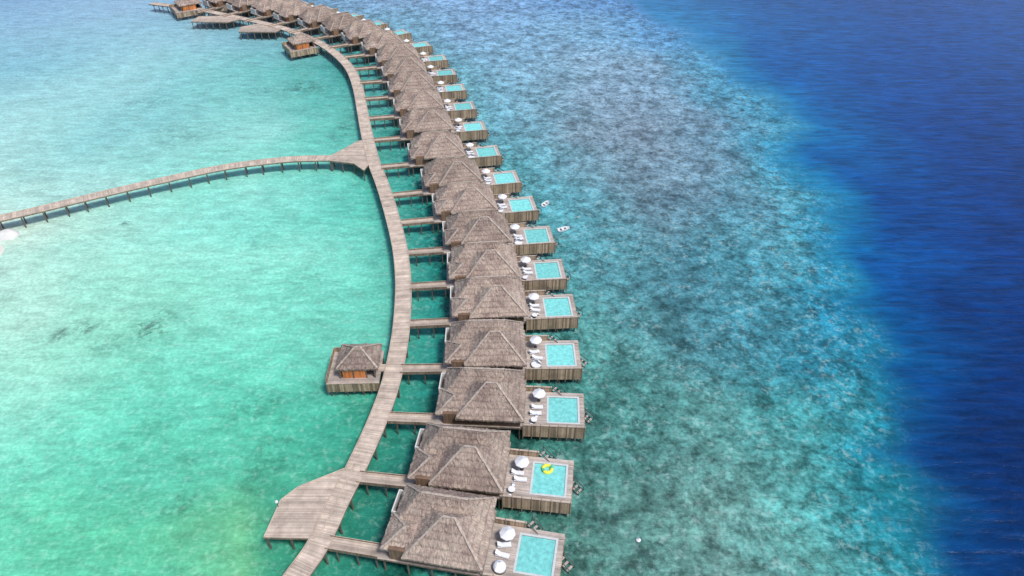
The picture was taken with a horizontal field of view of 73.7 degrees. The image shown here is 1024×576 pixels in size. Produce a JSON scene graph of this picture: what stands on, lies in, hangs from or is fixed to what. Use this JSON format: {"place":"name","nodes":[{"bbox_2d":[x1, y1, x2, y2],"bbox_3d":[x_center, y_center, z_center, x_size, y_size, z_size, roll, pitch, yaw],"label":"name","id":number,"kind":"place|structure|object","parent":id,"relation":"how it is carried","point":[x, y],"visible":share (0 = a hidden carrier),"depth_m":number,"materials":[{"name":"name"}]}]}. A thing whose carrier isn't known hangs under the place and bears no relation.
{"place":"outdoors","nodes":[
{"label":"outdoors","id":0,"kind":"place"},
{"bbox_2d":[0,0,1023,575],"bbox_3d":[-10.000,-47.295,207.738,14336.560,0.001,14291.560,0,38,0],"label":"sea","id":1,"kind":"structure","parent":0,"point":[790,250],"depth_m":150.58,"materials":[{"name":"liquid"}]},
{"bbox_2d":[0,229,19,240],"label":"boat","id":2,"kind":"object","parent":1,"relation":"in","point":[7,234],"visible":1,"depth_m":162.31,"materials":[{"name":"paint"}]},
{"bbox_2d":[0,155,334,229],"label":"wooden boardwalk","id":3,"kind":"structure","parent":1,"relation":"in","point":[84,199],"depth_m":177.51,"materials":[{"name":"brown wood"}]},
{"bbox_2d":[169,0,205,20],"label":"thatched pavilion","id":4,"kind":"structure","parent":1,"relation":"in","point":[184,8],"depth_m":294.25,"materials":[{"name":"brown wood"}]},
{"bbox_2d":[197,0,232,15],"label":"overwater villa","id":5,"kind":"object","parent":1,"relation":"in","point":[218,4],"visible":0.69,"depth_m":297.85,"materials":[{"name":"brown wood"}]},
{"bbox_2d":[191,15,241,29],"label":"timber platform","id":6,"kind":"structure","parent":1,"relation":"in","point":[210,19],"depth_m":284.22,"materials":[{"name":"brown wood"}]},
{"bbox_2d":[210,4,227,12],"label":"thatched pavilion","id":7,"kind":"structure","parent":1,"relation":"in","point":[223,9],"depth_m":299.25,"materials":[{"name":"brown wood"}]},
{"bbox_2d":[221,0,288,17],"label":"overwater villa","id":8,"kind":"object","parent":1,"relation":"in","point":[238,7],"visible":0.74,"depth_m":293.50,"materials":[{"name":"brown wood"}]},
{"bbox_2d":[239,24,281,39],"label":"timber platform","id":9,"kind":"structure","parent":1,"relation":"in","point":[257,28],"depth_m":274.35,"materials":[{"name":"brown wood"}]},
{"bbox_2d":[244,0,314,24],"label":"overwater villa","id":10,"kind":"object","parent":1,"relation":"in","point":[262,9],"visible":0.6,"depth_m":288.85,"materials":[{"name":"brown wood"}]},
{"bbox_2d":[149,2,411,575],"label":"wooden boardwalk","id":11,"kind":"structure","parent":1,"relation":"in","point":[312,554],"depth_m":126.42,"materials":[{"name":"brown wood"}]},
{"bbox_2d":[378,364,385,371],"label":"pavilion bridge","id":12,"kind":"structure","parent":11,"relation":"on","point":[381,367],"depth_m":123.99,"materials":[{"name":"brown wood"}]},
{"bbox_2d":[282,33,318,60],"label":"thatched pavilion","id":13,"kind":"structure","parent":1,"relation":"in","point":[300,44],"depth_m":256.25,"materials":[{"name":"brown wood"}]},
{"bbox_2d":[266,0,338,34],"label":"overwater villa","id":14,"kind":"object","parent":1,"relation":"in","point":[289,12],"visible":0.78,"depth_m":283.58,"materials":[{"name":"brown wood"}]},
{"bbox_2d":[263,463,354,549],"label":"timber platform","id":15,"kind":"structure","parent":1,"relation":"in","point":[297,512],"depth_m":100.65,"materials":[{"name":"brown wood"}]},
{"bbox_2d":[288,4,363,35],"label":"overwater villa","id":16,"kind":"object","parent":1,"relation":"in","point":[311,18],"visible":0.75,"depth_m":277.31,"materials":[{"name":"brown wood"}]},
{"bbox_2d":[329,139,370,180],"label":"timber platform","id":17,"kind":"structure","parent":1,"relation":"in","point":[353,154],"depth_m":188.00,"materials":[{"name":"brown wood"}]},
{"bbox_2d":[313,11,388,45],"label":"overwater villa","id":18,"kind":"object","parent":1,"relation":"in","point":[333,25],"visible":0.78,"depth_m":270.02,"materials":[{"name":"brown wood"}]},
{"bbox_2d":[325,343,384,395],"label":"thatched pavilion","id":19,"kind":"structure","parent":1,"relation":"on","point":[354,368],"depth_m":121.44,"materials":[{"name":"plant"}]},
{"bbox_2d":[328,19,411,53],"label":"overwater villa","id":20,"kind":"object","parent":1,"relation":"on","point":[355,33],"visible":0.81,"depth_m":262.17,"materials":[{"name":"brown wood"}]},
{"bbox_2d":[345,30,433,64],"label":"overwater villa","id":21,"kind":"object","parent":1,"relation":"in","point":[373,42],"visible":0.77,"depth_m":253.07,"materials":[{"name":"brown wood"}]},
{"bbox_2d":[355,41,450,78],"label":"overwater villa","id":22,"kind":"object","parent":1,"relation":"in","point":[385,53],"visible":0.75,"depth_m":243.63,"materials":[{"name":"brown wood"}]},
{"bbox_2d":[360,55,460,92],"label":"overwater villa","id":23,"kind":"object","parent":1,"relation":"in","point":[393,66],"visible":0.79,"depth_m":233.07,"materials":[{"name":"brown wood"}]},
{"bbox_2d":[365,69,469,109],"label":"overwater villa","id":24,"kind":"object","parent":1,"relation":"on","point":[400,82],"visible":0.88,"depth_m":222.26,"materials":[{"name":"brown wood"}]},
{"bbox_2d":[369,87,478,129],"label":"overwater villa","id":25,"kind":"object","parent":1,"relation":"in","point":[406,100],"visible":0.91,"depth_m":210.59,"materials":[{"name":"brown wood"}]},
{"bbox_2d":[374,106,490,151],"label":"overwater villa","id":26,"kind":"object","parent":1,"relation":"on","point":[414,122],"visible":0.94,"depth_m":198.80,"materials":[{"name":"brown wood"}]},
{"bbox_2d":[381,130,504,178],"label":"overwater villa","id":27,"kind":"object","parent":1,"relation":"on","point":[424,148],"visible":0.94,"depth_m":186.19,"materials":[{"name":"brown wood"}]},
{"bbox_2d":[325,484,574,575],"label":"overwater villa","id":28,"kind":"object","parent":1,"relation":"in","point":[454,531],"visible":0.97,"depth_m":94.83,"materials":[{"name":"brown wood"}]},
{"bbox_2d":[393,155,523,207],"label":"overwater villa","id":29,"kind":"object","parent":1,"relation":"on","point":[438,172],"visible":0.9,"depth_m":174.79,"materials":[{"name":"brown wood"}]},
{"bbox_2d":[356,423,583,516],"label":"overwater villa","id":30,"kind":"object","parent":1,"relation":"in","point":[483,461],"visible":0.98,"depth_m":103.90,"materials":[{"name":"brown wood"}]},
{"bbox_2d":[541,464,552,473],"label":"inflatable pool float","id":31,"kind":"object","parent":30,"relation":"on","point":[550,466],"visible":1,"depth_m":106.16,"materials":[{"name":"yellow plastic"}]},
{"bbox_2d":[401,180,541,235],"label":"overwater villa","id":32,"kind":"object","parent":1,"relation":"on","point":[448,199],"visible":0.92,"depth_m":164.48,"materials":[{"name":"brown wood"}]},
{"bbox_2d":[408,209,558,265],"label":"overwater villa","id":33,"kind":"object","parent":1,"relation":"in","point":[466,226],"visible":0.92,"depth_m":154.25,"materials":[{"name":"brown wood"}]},
{"bbox_2d":[387,367,593,441],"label":"overwater villa","id":34,"kind":"object","parent":1,"relation":"in","point":[489,397],"visible":0.99,"depth_m":114.05,"materials":[{"name":"plant"}]},
{"bbox_2d":[410,241,570,300],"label":"overwater villa","id":35,"kind":"object","parent":1,"relation":"in","point":[481,258],"visible":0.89,"depth_m":144.12,"materials":[{"name":"brown wood"}]},
{"bbox_2d":[400,319,587,384],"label":"overwater villa","id":36,"kind":"object","parent":1,"relation":"on","point":[499,343],"visible":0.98,"depth_m":124.00,"materials":[{"name":"brown wood"}]},
{"bbox_2d":[410,275,582,338],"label":"overwater villa","id":37,"kind":"object","parent":1,"relation":"in","point":[495,297],"visible":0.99,"depth_m":134.37,"materials":[{"name":"brown wood"}]},
{"bbox_2d":[541,200,548,206],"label":"dinghy","id":38,"kind":"object","parent":1,"relation":"on","point":[545,204],"visible":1,"depth_m":174.31,"materials":[{"name":"white plastic"}]},
{"bbox_2d":[557,226,569,232],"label":"dinghy","id":39,"kind":"object","parent":1,"relation":"on","point":[563,229],"visible":1,"depth_m":165.18,"materials":[{"name":"white plastic"}]}
]}

